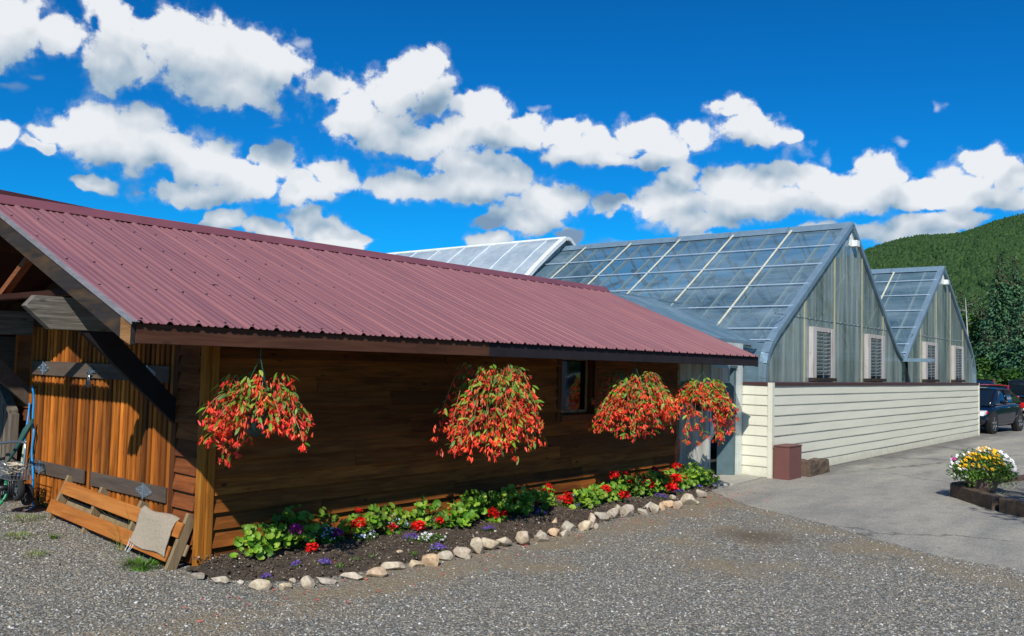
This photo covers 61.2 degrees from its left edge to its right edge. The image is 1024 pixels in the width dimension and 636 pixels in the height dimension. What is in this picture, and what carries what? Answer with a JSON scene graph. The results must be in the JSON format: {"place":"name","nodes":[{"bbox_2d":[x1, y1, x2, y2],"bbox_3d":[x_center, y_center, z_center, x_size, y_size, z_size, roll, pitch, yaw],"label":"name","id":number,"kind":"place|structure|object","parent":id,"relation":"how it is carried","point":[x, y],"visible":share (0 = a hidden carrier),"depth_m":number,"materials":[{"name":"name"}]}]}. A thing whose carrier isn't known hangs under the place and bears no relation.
{"place":"outdoors","nodes":[
{"label":"outdoors","id":0,"kind":"place"},
{"bbox_2d":[0,450,1023,635],"bbox_3d":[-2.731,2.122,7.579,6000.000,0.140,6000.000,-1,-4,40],"label":"ground","id":1,"kind":"structure","parent":0,"point":[306,601],"depth_m":7.18,"materials":[{"name":"gravel"}]},
{"bbox_2d":[0,383,18,501],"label":"wooden railing","id":2,"kind":"object","parent":1,"relation":"on","point":[9,420],"visible":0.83,"depth_m":10.01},
{"bbox_2d":[0,440,33,505],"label":"hose cart","id":3,"kind":"object","parent":1,"relation":"on","point":[17,488],"visible":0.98,"depth_m":9.15,"materials":[{"name":"black plastic"}]},
{"bbox_2d":[0,462,26,473],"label":"rope","id":4,"kind":"object","parent":3,"relation":"in","point":[15,464],"visible":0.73,"depth_m":9.20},
{"bbox_2d":[0,530,35,540],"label":"grass tuft","id":5,"kind":"object","parent":1,"relation":"on","point":[12,534],"visible":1,"depth_m":8.19,"materials":[{"name":"green plant"}]},
{"bbox_2d":[2,512,45,522],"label":"grass tuft","id":6,"kind":"object","parent":1,"relation":"on","point":[24,517],"visible":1,"depth_m":8.92,"materials":[{"name":"green plant"}]},
{"bbox_2d":[0,189,93,208],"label":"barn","id":7,"kind":"structure","parent":1,"relation":"on","point":[4,192],"depth_m":8.98,"materials":[{"name":"metal"}]},
{"bbox_2d":[77,510,131,551],"bbox_3d":[-3.671,1.946,8.023,0.898,0.408,0.665,0,-3,26],"label":"grass tuft","id":8,"kind":"object","parent":1,"relation":"on","point":[115,534],"visible":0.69,"depth_m":7.98,"materials":[{"name":"green plant"}]},
{"bbox_2d":[46,475,193,570],"bbox_3d":[-3.814,1.932,8.328,2.495,0.592,0.273,-1,-4,40],"label":"pallet","id":9,"kind":"object","parent":1,"relation":"on","point":[94,514],"visible":0.82,"depth_m":8.33,"materials":[{"name":"wood"}]},
{"bbox_2d":[125,505,180,556],"bbox_3d":[-3.206,1.921,7.742,0.664,0.394,0.192,-1,-4,40],"label":"carpet piece","id":10,"kind":"object","parent":9,"relation":"on","point":[152,530],"visible":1,"depth_m":7.73,"materials":[{"name":"beige fabric"}]},
{"bbox_2d":[117,553,166,571],"bbox_3d":[-3.229,2.126,7.532,0.477,0.090,0.465,2,-3,-2],"label":"weed patch","id":11,"kind":"object","parent":1,"relation":"on","point":[142,567],"visible":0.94,"depth_m":7.53,"materials":[{"name":"green plant"}]},
{"bbox_2d":[188,572,204,579],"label":"edging stone","id":12,"kind":"object","parent":1,"relation":"on","point":[198,576],"visible":1,"depth_m":7.18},
{"bbox_2d":[211,576,229,583],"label":"edging stone","id":13,"kind":"object","parent":1,"relation":"on","point":[221,580],"visible":1,"depth_m":7.06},
{"bbox_2d":[248,579,272,589],"bbox_3d":[-2.021,2.148,6.957,0.182,0.104,0.102,1,-3,6],"label":"edging stone","id":14,"kind":"object","parent":1,"relation":"on","point":[260,584],"visible":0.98,"depth_m":6.92,"materials":[{"name":"stone"}]},
{"bbox_2d":[278,583,291,589],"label":"edging stone","id":15,"kind":"object","parent":1,"relation":"on","point":[283,586],"visible":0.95,"depth_m":6.95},
{"bbox_2d":[300,575,315,587],"bbox_3d":[-1.662,2.151,7.039,0.128,0.116,0.070,2,-3,-13],"label":"edging stone","id":16,"kind":"object","parent":1,"relation":"on","point":[307,581],"visible":1,"depth_m":7.01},
{"bbox_2d":[316,577,336,584],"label":"edging stone","id":17,"kind":"object","parent":1,"relation":"on","point":[324,581],"visible":1,"depth_m":7.14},
{"bbox_2d":[340,572,363,579],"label":"edging stone","id":18,"kind":"object","parent":1,"relation":"on","point":[352,575],"visible":1,"depth_m":7.33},
{"bbox_2d":[366,567,387,577],"bbox_3d":[-1.163,2.188,7.460,0.190,0.080,0.105,1,-3,6],"label":"edging stone","id":19,"kind":"object","parent":1,"relation":"on","point":[378,572],"visible":1,"depth_m":7.42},
{"bbox_2d":[0,194,758,565],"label":"wooden shed","id":20,"kind":"structure","parent":1,"relation":"on","point":[128,342],"depth_m":8.94,"materials":[{"name":"wood"}]},
{"bbox_2d":[7,419,33,462],"bbox_3d":[-5.504,1.375,9.690,0.241,0.498,0.069,4,-4,-34],"label":"folded umbrella","id":21,"kind":"object","parent":20,"relation":"hanging from","point":[25,432],"visible":0.88,"depth_m":9.69,"materials":[{"name":"green fabric"}]},
{"bbox_2d":[29,386,35,509],"bbox_3d":[-5.355,1.431,9.689,0.076,1.337,0.560,4,-4,-35],"label":"garden hose","id":22,"kind":"object","parent":20,"relation":"hanging from","point":[33,429],"visible":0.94,"depth_m":9.76,"materials":[{"name":"rubber"}]},
{"bbox_2d":[26,327,95,507],"bbox_3d":[-4.916,1.103,9.416,1.620,2.020,0.098,-1,-4,40],"label":"door","id":23,"kind":"structure","parent":20,"relation":"in","point":[63,367],"depth_m":9.44,"materials":[{"name":"brown wood"}]},
{"bbox_2d":[90,337,174,521],"bbox_3d":[-3.737,1.081,8.449,1.560,2.020,0.075,-1,-4,40],"label":"door","id":24,"kind":"structure","parent":20,"relation":"in","point":[132,438],"depth_m":8.41,"materials":[{"name":"brown wood"}]},
{"bbox_2d":[194,348,314,467],"bbox_3d":[-2.061,0.707,6.965,0.691,1.013,0.965,-14,-16,78],"label":"hanging basket","id":25,"kind":"object","parent":20,"relation":"hanging from","point":[245,406],"visible":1,"depth_m":6.84,"materials":[{"name":"red plant"}]},
{"bbox_2d":[430,357,546,463],"bbox_3d":[-0.205,0.949,9.173,1.237,1.164,0.952,0,-3,20],"label":"hanging basket","id":26,"kind":"object","parent":20,"relation":"hanging from","point":[494,394],"visible":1,"depth_m":8.99,"materials":[{"name":"red plant"}]},
{"bbox_2d":[555,359,598,421],"bbox_3d":[0.856,0.937,11.968,0.185,0.955,0.950,-1,-4,40],"label":"window","id":27,"kind":"structure","parent":20,"relation":"in","point":[576,384],"depth_m":12.07,"materials":[{"name":"black glass"}]},
{"bbox_2d":[587,362,683,442],"bbox_3d":[1.604,1.073,11.372,1.206,1.080,0.973,2,-3,-12],"label":"hanging basket","id":28,"kind":"object","parent":20,"relation":"hanging from","point":[637,395],"visible":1,"depth_m":11.17,"materials":[{"name":"red plant"}]},
{"bbox_2d":[673,364,739,446],"bbox_3d":[2.835,1.259,12.745,1.042,1.240,0.711,2,-3,-3],"label":"hanging basket","id":29,"kind":"object","parent":20,"relation":"hanging from","point":[715,399],"visible":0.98,"depth_m":12.62,"materials":[{"name":"red plant"}]},
{"bbox_2d":[380,562,405,569],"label":"edging stone","id":30,"kind":"object","parent":1,"relation":"on","point":[392,565],"visible":0.84,"depth_m":7.68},
{"bbox_2d":[409,560,423,567],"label":"edging stone","id":31,"kind":"object","parent":1,"relation":"on","point":[414,563],"visible":0.98,"depth_m":7.82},
{"bbox_2d":[422,553,438,565],"bbox_3d":[-0.745,2.227,7.907,0.163,0.148,0.074,2,-3,-1],"label":"edging stone","id":32,"kind":"object","parent":1,"relation":"on","point":[431,559],"visible":0.88,"depth_m":7.88,"materials":[{"name":"stone"}]},
{"bbox_2d":[437,550,452,559],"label":"edging stone","id":33,"kind":"object","parent":1,"relation":"on","point":[446,555],"visible":0.95,"depth_m":8.13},
{"bbox_2d":[184,484,714,580],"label":"flowerbed soil","id":34,"kind":"structure","parent":1,"relation":"on","point":[206,569],"depth_m":8.22,"materials":[{"name":"soil"}]},
{"bbox_2d":[229,523,281,559],"bbox_3d":[-2.242,1.970,7.651,0.321,0.321,0.469,-1,-4,40],"label":"geranium","id":35,"kind":"object","parent":34,"relation":"on","point":[256,541],"visible":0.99,"depth_m":7.61,"materials":[{"name":"green plant"}]},
{"bbox_2d":[268,504,319,552],"bbox_3d":[-2.007,1.961,8.045,0.472,0.463,0.474,2,-3,-5],"label":"geranium","id":36,"kind":"object","parent":34,"relation":"on","point":[296,536],"visible":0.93,"depth_m":8.01,"materials":[{"name":"green plant"}]},
{"bbox_2d":[314,525,339,544],"bbox_3d":[-1.803,2.079,8.315,0.284,0.211,0.355,-1,-4,40],"label":"pansy","id":37,"kind":"object","parent":34,"relation":"on","point":[328,540],"visible":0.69,"depth_m":8.26,"materials":[{"name":"blue plant"}]},
{"bbox_2d":[309,507,348,542],"bbox_3d":[-1.772,2.005,8.379,0.374,0.371,0.321,2,-3,-9],"label":"geranium","id":38,"kind":"object","parent":34,"relation":"on","point":[341,529],"visible":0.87,"depth_m":8.40,"materials":[{"name":"green plant"}]},
{"bbox_2d":[351,527,377,542],"bbox_3d":[-1.450,2.131,8.513,0.237,0.158,0.293,-1,-4,40],"label":"pansy","id":39,"kind":"object","parent":34,"relation":"on","point":[363,535],"visible":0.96,"depth_m":8.50,"materials":[{"name":"white plant"}]},
{"bbox_2d":[344,503,385,535],"bbox_3d":[-1.469,2.034,8.652,0.353,0.335,0.456,-1,-4,40],"label":"geranium","id":40,"kind":"object","parent":34,"relation":"on","point":[373,520],"visible":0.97,"depth_m":8.63,"materials":[{"name":"green plant"}]},
{"bbox_2d":[378,502,426,534],"bbox_3d":[-1.181,2.079,8.970,0.544,0.320,0.376,3,-4,-30],"label":"geranium","id":41,"kind":"object","parent":34,"relation":"on","point":[396,513],"visible":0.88,"depth_m":8.95,"materials":[{"name":"green plant"}]},
{"bbox_2d":[408,495,446,528],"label":"geranium","id":42,"kind":"object","parent":34,"relation":"on","point":[421,514],"visible":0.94,"depth_m":9.16,"materials":[{"name":"green plant"}]},
{"bbox_2d":[415,532,446,542],"bbox_3d":[-0.813,2.202,8.680,0.312,0.118,0.370,-1,-4,40],"label":"pansy","id":43,"kind":"object","parent":34,"relation":"on","point":[423,536],"visible":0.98,"depth_m":8.65,"materials":[{"name":"white plant"}]},
{"bbox_2d":[435,503,477,526],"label":"geranium","id":44,"kind":"object","parent":34,"relation":"on","point":[462,518],"visible":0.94,"depth_m":9.26,"materials":[{"name":"green plant"}]},
{"bbox_2d":[446,489,491,522],"bbox_3d":[-0.498,2.095,9.654,0.446,0.379,0.578,-1,-4,40],"label":"geranium","id":45,"kind":"object","parent":34,"relation":"on","point":[476,502],"visible":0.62,"depth_m":9.60,"materials":[{"name":"green plant"}]},
{"bbox_2d":[473,490,511,522],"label":"geranium","id":46,"kind":"object","parent":34,"relation":"on","point":[492,510],"visible":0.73,"depth_m":9.84,"materials":[{"name":"green plant"}]},
{"bbox_2d":[489,484,533,515],"bbox_3d":[0.012,2.136,10.143,0.545,0.381,0.504,3,-3,-20],"label":"geranium","id":47,"kind":"object","parent":34,"relation":"on","point":[512,495],"visible":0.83,"depth_m":10.08,"materials":[{"name":"green plant"}]},
{"bbox_2d":[515,487,552,512],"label":"geranium","id":48,"kind":"object","parent":34,"relation":"on","point":[546,503],"visible":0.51,"depth_m":10.38,"materials":[{"name":"green plant"}]},
{"bbox_2d":[530,483,563,506],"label":"geranium","id":49,"kind":"object","parent":34,"relation":"on","point":[547,488],"visible":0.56,"depth_m":10.78,"materials":[{"name":"green plant"}]},
{"bbox_2d":[561,487,599,508],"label":"geranium","id":50,"kind":"object","parent":34,"relation":"on","point":[585,496],"visible":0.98,"depth_m":10.86,"materials":[{"name":"green plant"}]},
{"bbox_2d":[576,483,611,503],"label":"geranium","id":51,"kind":"object","parent":34,"relation":"on","point":[602,493],"visible":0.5,"depth_m":11.21,"materials":[{"name":"green plant"}]},
{"bbox_2d":[594,482,629,500],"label":"geranium","id":52,"kind":"object","parent":34,"relation":"on","point":[614,493],"visible":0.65,"depth_m":11.46,"materials":[{"name":"green plant"}]},
{"bbox_2d":[608,471,641,495],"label":"geranium","id":53,"kind":"object","parent":34,"relation":"on","point":[629,479],"visible":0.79,"depth_m":11.83,"materials":[{"name":"green plant"}]},
{"bbox_2d":[628,475,661,496],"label":"geranium","id":54,"kind":"object","parent":34,"relation":"on","point":[647,485],"visible":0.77,"depth_m":11.97,"materials":[{"name":"green plant"}]},
{"bbox_2d":[635,469,678,492],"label":"geranium","id":55,"kind":"object","parent":34,"relation":"on","point":[657,475],"visible":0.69,"depth_m":12.34,"materials":[{"name":"green plant"}]},
{"bbox_2d":[650,466,686,489],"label":"geranium","id":56,"kind":"object","parent":34,"relation":"on","point":[677,478],"visible":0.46,"depth_m":12.62,"materials":[{"name":"green plant"}]},
{"bbox_2d":[665,462,697,487],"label":"geranium","id":57,"kind":"object","parent":34,"relation":"on","point":[675,465],"visible":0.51,"depth_m":12.98,"materials":[{"name":"green plant"}]},
{"bbox_2d":[680,462,709,484],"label":"geranium","id":58,"kind":"object","parent":34,"relation":"on","point":[695,467],"visible":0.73,"depth_m":13.20,"materials":[{"name":"green plant"}]},
{"bbox_2d":[693,466,719,485],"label":"geranium","id":59,"kind":"object","parent":34,"relation":"on","point":[710,477],"visible":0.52,"depth_m":13.42,"materials":[{"name":"green plant"}]},
{"bbox_2d":[453,547,471,558],"bbox_3d":[-0.467,2.244,8.278,0.170,0.106,0.125,0,-3,22],"label":"edging stone","id":60,"kind":"object","parent":1,"relation":"on","point":[464,552],"visible":1,"depth_m":8.25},
{"bbox_2d":[164,486,771,625],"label":"fallen petals","id":61,"kind":"object","parent":1,"relation":"on","point":[487,554],"visible":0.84,"depth_m":8.36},
{"bbox_2d":[470,537,483,554],"bbox_3d":[-0.338,2.229,8.443,0.132,0.182,0.106,1,-3,8],"label":"edging stone","id":62,"kind":"object","parent":1,"relation":"on","point":[476,545],"visible":1,"depth_m":8.41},
{"bbox_2d":[388,236,575,275],"bbox_3d":[-6.922,0.321,32.156,22.150,5.089,9.100,-1,-4,40],"label":"film greenhouse","id":63,"kind":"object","parent":1,"relation":"on","point":[529,257],"visible":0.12,"depth_m":25.80,"materials":[{"name":"white plastic"}]},
{"bbox_2d":[481,537,498,549],"bbox_3d":[-0.224,2.251,8.633,0.193,0.130,0.096,2,-3,-12],"label":"edging stone","id":64,"kind":"object","parent":1,"relation":"on","point":[490,544],"visible":0.88,"depth_m":8.59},
{"bbox_2d":[496,537,511,546],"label":"edging stone","id":65,"kind":"object","parent":1,"relation":"on","point":[504,541],"visible":0.92,"depth_m":8.77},
{"bbox_2d":[515,531,529,544],"bbox_3d":[0.117,2.275,8.902,0.145,0.168,0.133,-1,-4,40],"label":"edging stone","id":66,"kind":"object","parent":1,"relation":"on","point":[521,537],"visible":1,"depth_m":8.87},
{"bbox_2d":[533,530,548,541],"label":"edging stone","id":67,"kind":"object","parent":1,"relation":"on","point":[540,536],"visible":0.94,"depth_m":9.07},
{"bbox_2d":[548,528,559,536],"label":"edging stone","id":68,"kind":"object","parent":1,"relation":"on","point":[554,532],"visible":1,"depth_m":9.40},
{"bbox_2d":[560,520,575,531],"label":"edging stone","id":69,"kind":"object","parent":1,"relation":"on","point":[566,524],"visible":0.72,"depth_m":9.69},
{"bbox_2d":[578,520,592,530],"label":"edging stone","id":70,"kind":"object","parent":1,"relation":"on","point":[585,525],"visible":0.91,"depth_m":9.79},
{"bbox_2d":[594,512,609,520],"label":"edging stone","id":71,"kind":"object","parent":1,"relation":"on","point":[602,516],"visible":0.83,"depth_m":10.39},
{"bbox_2d":[607,508,618,518],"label":"edging stone","id":72,"kind":"object","parent":1,"relation":"on","point":[614,512],"visible":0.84,"depth_m":10.58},
{"bbox_2d":[620,504,633,516],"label":"edging stone","id":73,"kind":"object","parent":1,"relation":"on","point":[626,510],"visible":0.93,"depth_m":10.76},
{"bbox_2d":[650,502,659,512],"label":"edging stone","id":74,"kind":"object","parent":1,"relation":"on","point":[654,508],"visible":1,"depth_m":11.09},
{"bbox_2d":[674,436,680,462],"bbox_3d":[2.619,2.264,13.713,0.016,0.794,0.183,-1,-4,40],"label":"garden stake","id":75,"kind":"object","parent":1,"relation":"on","point":[675,449],"visible":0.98,"depth_m":13.71,"materials":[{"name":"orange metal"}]},
{"bbox_2d":[610,291,757,481],"bbox_3d":[3.064,1.153,16.156,2.650,3.299,4.450,-1,-4,40],"label":"glazed porch","id":76,"kind":"object","parent":1,"relation":"on","point":[729,456],"visible":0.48,"depth_m":15.09,"materials":[{"name":"grey metal"}]},
{"bbox_2d":[716,365,737,474],"bbox_3d":[3.726,1.781,15.100,0.280,1.905,0.310,-1,-4,40],"label":"door","id":77,"kind":"structure","parent":76,"relation":"in","point":[725,465],"depth_m":15.08,"materials":[{"name":"wood"}]},
{"bbox_2d":[680,493,696,504],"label":"edging stone","id":78,"kind":"object","parent":1,"relation":"on","point":[687,499],"visible":0.92,"depth_m":11.83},
{"bbox_2d":[533,222,934,449],"bbox_3d":[7.263,0.723,25.118,9.000,5.340,17.050,-1,-4,40],"label":"greenhouse","id":79,"kind":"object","parent":1,"relation":"on","point":[801,304],"visible":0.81,"depth_m":19.85,"materials":[{"name":"glass"}]},
{"bbox_2d":[808,326,836,380],"bbox_3d":[6.546,0.777,18.406,0.270,1.130,1.310,-1,-4,40],"label":"louvre window","id":80,"kind":"structure","parent":79,"relation":"in","point":[821,340],"depth_m":18.36,"materials":[{"name":"white glass"}]},
{"bbox_2d":[864,334,886,381],"bbox_3d":[8.785,0.980,21.088,0.270,1.130,1.310,-1,-4,40],"label":"louvre window","id":81,"kind":"structure","parent":79,"relation":"in","point":[874,345],"depth_m":21.03,"materials":[{"name":"white glass"}]},
{"bbox_2d":[871,266,976,382],"bbox_3d":[9.939,0.922,28.800,8.390,4.884,8.160,-1,-4,40],"label":"greenhouse","id":82,"kind":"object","parent":1,"relation":"on","point":[922,310],"visible":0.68,"depth_m":25.93,"materials":[{"name":"glass"}]},
{"bbox_2d":[922,342,938,381],"bbox_3d":[11.988,1.269,24.924,0.270,1.130,1.300,-1,-4,40],"label":"louvre window","id":83,"kind":"structure","parent":82,"relation":"in","point":[930,350],"depth_m":24.88,"materials":[{"name":"white glass"}]},
{"bbox_2d":[951,346,964,381],"bbox_3d":[14.048,1.456,27.392,0.270,1.130,1.260,-1,-4,40],"label":"louvre window","id":84,"kind":"structure","parent":82,"relation":"in","point":[957,352],"depth_m":27.33,"materials":[{"name":"white glass"}]},
{"bbox_2d":[956,291,970,318],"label":"spruce tree","id":85,"kind":"object","parent":1,"relation":"on","point":[961,306],"visible":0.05,"depth_m":69.34,"materials":[{"name":"green plant"}]},
{"bbox_2d":[963,299,979,337],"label":"spruce tree","id":86,"kind":"object","parent":1,"relation":"on","point":[973,309],"visible":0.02,"depth_m":65.22,"materials":[{"name":"green plant"}]},
{"bbox_2d":[969,297,988,345],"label":"spruce tree","id":87,"kind":"object","parent":1,"relation":"on","point":[981,309],"visible":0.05,"depth_m":62.97,"materials":[{"name":"green plant"}]},
{"bbox_2d":[973,330,998,371],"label":"spruce tree","id":88,"kind":"object","parent":1,"relation":"on","point":[982,350],"visible":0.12,"depth_m":54.58,"materials":[{"name":"green plant"}]},
{"bbox_2d":[976,371,1001,384],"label":"leafy tree","id":89,"kind":"object","parent":1,"relation":"on","point":[980,375],"visible":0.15,"depth_m":47.76,"materials":[{"name":"green plant"}]},
{"bbox_2d":[974,253,1019,352],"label":"spruce tree","id":90,"kind":"object","parent":1,"relation":"on","point":[996,315],"visible":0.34,"depth_m":56.85,"materials":[{"name":"green plant"}]},
{"bbox_2d":[975,356,1020,376],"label":"leafy tree","id":91,"kind":"object","parent":1,"relation":"on","point":[983,364],"visible":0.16,"depth_m":51.62,"materials":[{"name":"green plant"}]},
{"bbox_2d":[986,325,1022,376],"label":"spruce tree","id":92,"kind":"object","parent":1,"relation":"on","point":[1003,345],"visible":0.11,"depth_m":51.24,"materials":[{"name":"green plant"}]},
{"bbox_2d":[991,255,1023,349],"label":"spruce tree","id":93,"kind":"object","parent":1,"relation":"on","point":[1016,287],"visible":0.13,"depth_m":58.07,"materials":[{"name":"green plant"}]},
{"bbox_2d":[991,367,1023,384],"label":"leafy tree","id":94,"kind":"object","parent":1,"relation":"on","point":[1002,377],"visible":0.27,"depth_m":47.17,"materials":[{"name":"green plant"}]},
{"bbox_2d":[994,314,1023,378],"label":"spruce tree","id":95,"kind":"object","parent":1,"relation":"on","point":[1019,350],"visible":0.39,"depth_m":49.02,"materials":[{"name":"green plant"}]},
{"bbox_2d":[1005,278,1023,360],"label":"spruce tree","id":96,"kind":"object","parent":1,"relation":"on","point":[1019,311],"visible":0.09,"depth_m":54.27,"materials":[{"name":"green plant"}]},
{"bbox_2d":[0,0,1023,252],"label":"sky","id":97,"kind":"structure","parent":0,"point":[383,126],"materials":[{"name":"blue"}]},
{"bbox_2d":[710,414,1023,571],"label":"asphalt road","id":98,"kind":"structure","parent":0,"point":[904,498],"depth_m":12.42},
{"bbox_2d":[709,474,760,485],"bbox_3d":[3.627,2.716,14.560,0.734,0.035,1.815,-1,-4,40],"label":"concrete step","id":99,"kind":"object","parent":98,"relation":"on","point":[728,480],"visible":0.67,"depth_m":14.46,"materials":[{"name":"concrete"}]},
{"bbox_2d":[773,443,801,479],"bbox_3d":[4.801,2.499,15.068,0.290,0.582,0.580,-1,-4,40],"label":"waste bin","id":100,"kind":"object","parent":98,"relation":"on","point":[787,461],"visible":1,"depth_m":14.89,"materials":[{"name":"plastic"}]},
{"bbox_2d":[801,458,829,476],"bbox_3d":[5.490,2.696,15.782,0.272,0.301,1.068,-1,-4,38],"label":"timber block","id":101,"kind":"object","parent":98,"relation":"on","point":[812,467],"depth_m":15.50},
{"bbox_2d":[742,382,979,477],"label":"cream wall","id":102,"kind":"structure","parent":98,"relation":"on","point":[835,423],"depth_m":18.13,"materials":[{"name":"wood"}]},
{"bbox_2d":[961,311,986,348],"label":"leafy tree","id":103,"kind":"object","parent":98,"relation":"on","point":[973,321],"visible":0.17,"depth_m":60.82,"materials":[{"name":"green plant"}]},
{"bbox_2d":[950,474,1023,516],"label":"timber curb","id":104,"kind":"structure","parent":98,"relation":"on","point":[1009,499],"depth_m":12.53,"materials":[{"name":"wood"}]},
{"bbox_2d":[946,446,1019,492],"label":"flowers","id":105,"kind":"object","parent":104,"relation":"on","point":[982,480],"visible":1,"depth_m":12.79,"materials":[{"name":"leaf"},{"name":"petals"},{"name":"wood"}]},
{"bbox_2d":[980,384,1018,396],"bbox_3d":[20.846,3.664,37.596,2.150,1.572,4.245,-1,-4,34],"label":"parked car","id":106,"kind":"object","parent":98,"relation":"on","point":[996,386],"visible":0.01,"depth_m":37.34,"materials":[{"name":"red metal"}]},
{"bbox_2d":[980,387,1023,433],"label":"parked car","id":107,"kind":"object","parent":98,"relation":"on","point":[1001,407],"visible":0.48,"depth_m":29.02,"materials":[{"name":"blue metal"}]},
{"bbox_2d":[1008,379,1023,413],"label":"parked car","id":108,"kind":"object","parent":98,"relation":"on","point":[1017,387],"visible":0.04,"depth_m":37.35,"materials":[{"name":"metal"}]},
{"bbox_2d":[977,379,994,383],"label":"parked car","id":109,"kind":"object","parent":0,"point":[983,381],"depth_m":41.90,"materials":[{"name":"red glass"}]},
{"bbox_3d":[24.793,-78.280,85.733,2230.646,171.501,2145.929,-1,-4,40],"label":"hills","id":110,"kind":"structure","parent":0,"visible":0},
{"bbox_2d":[864,213,1023,316],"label":"hillside forest","id":111,"kind":"object","parent":110,"relation":"on","point":[967,259],"visible":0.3,"depth_m":513.57,"materials":[{"name":"green plant"}]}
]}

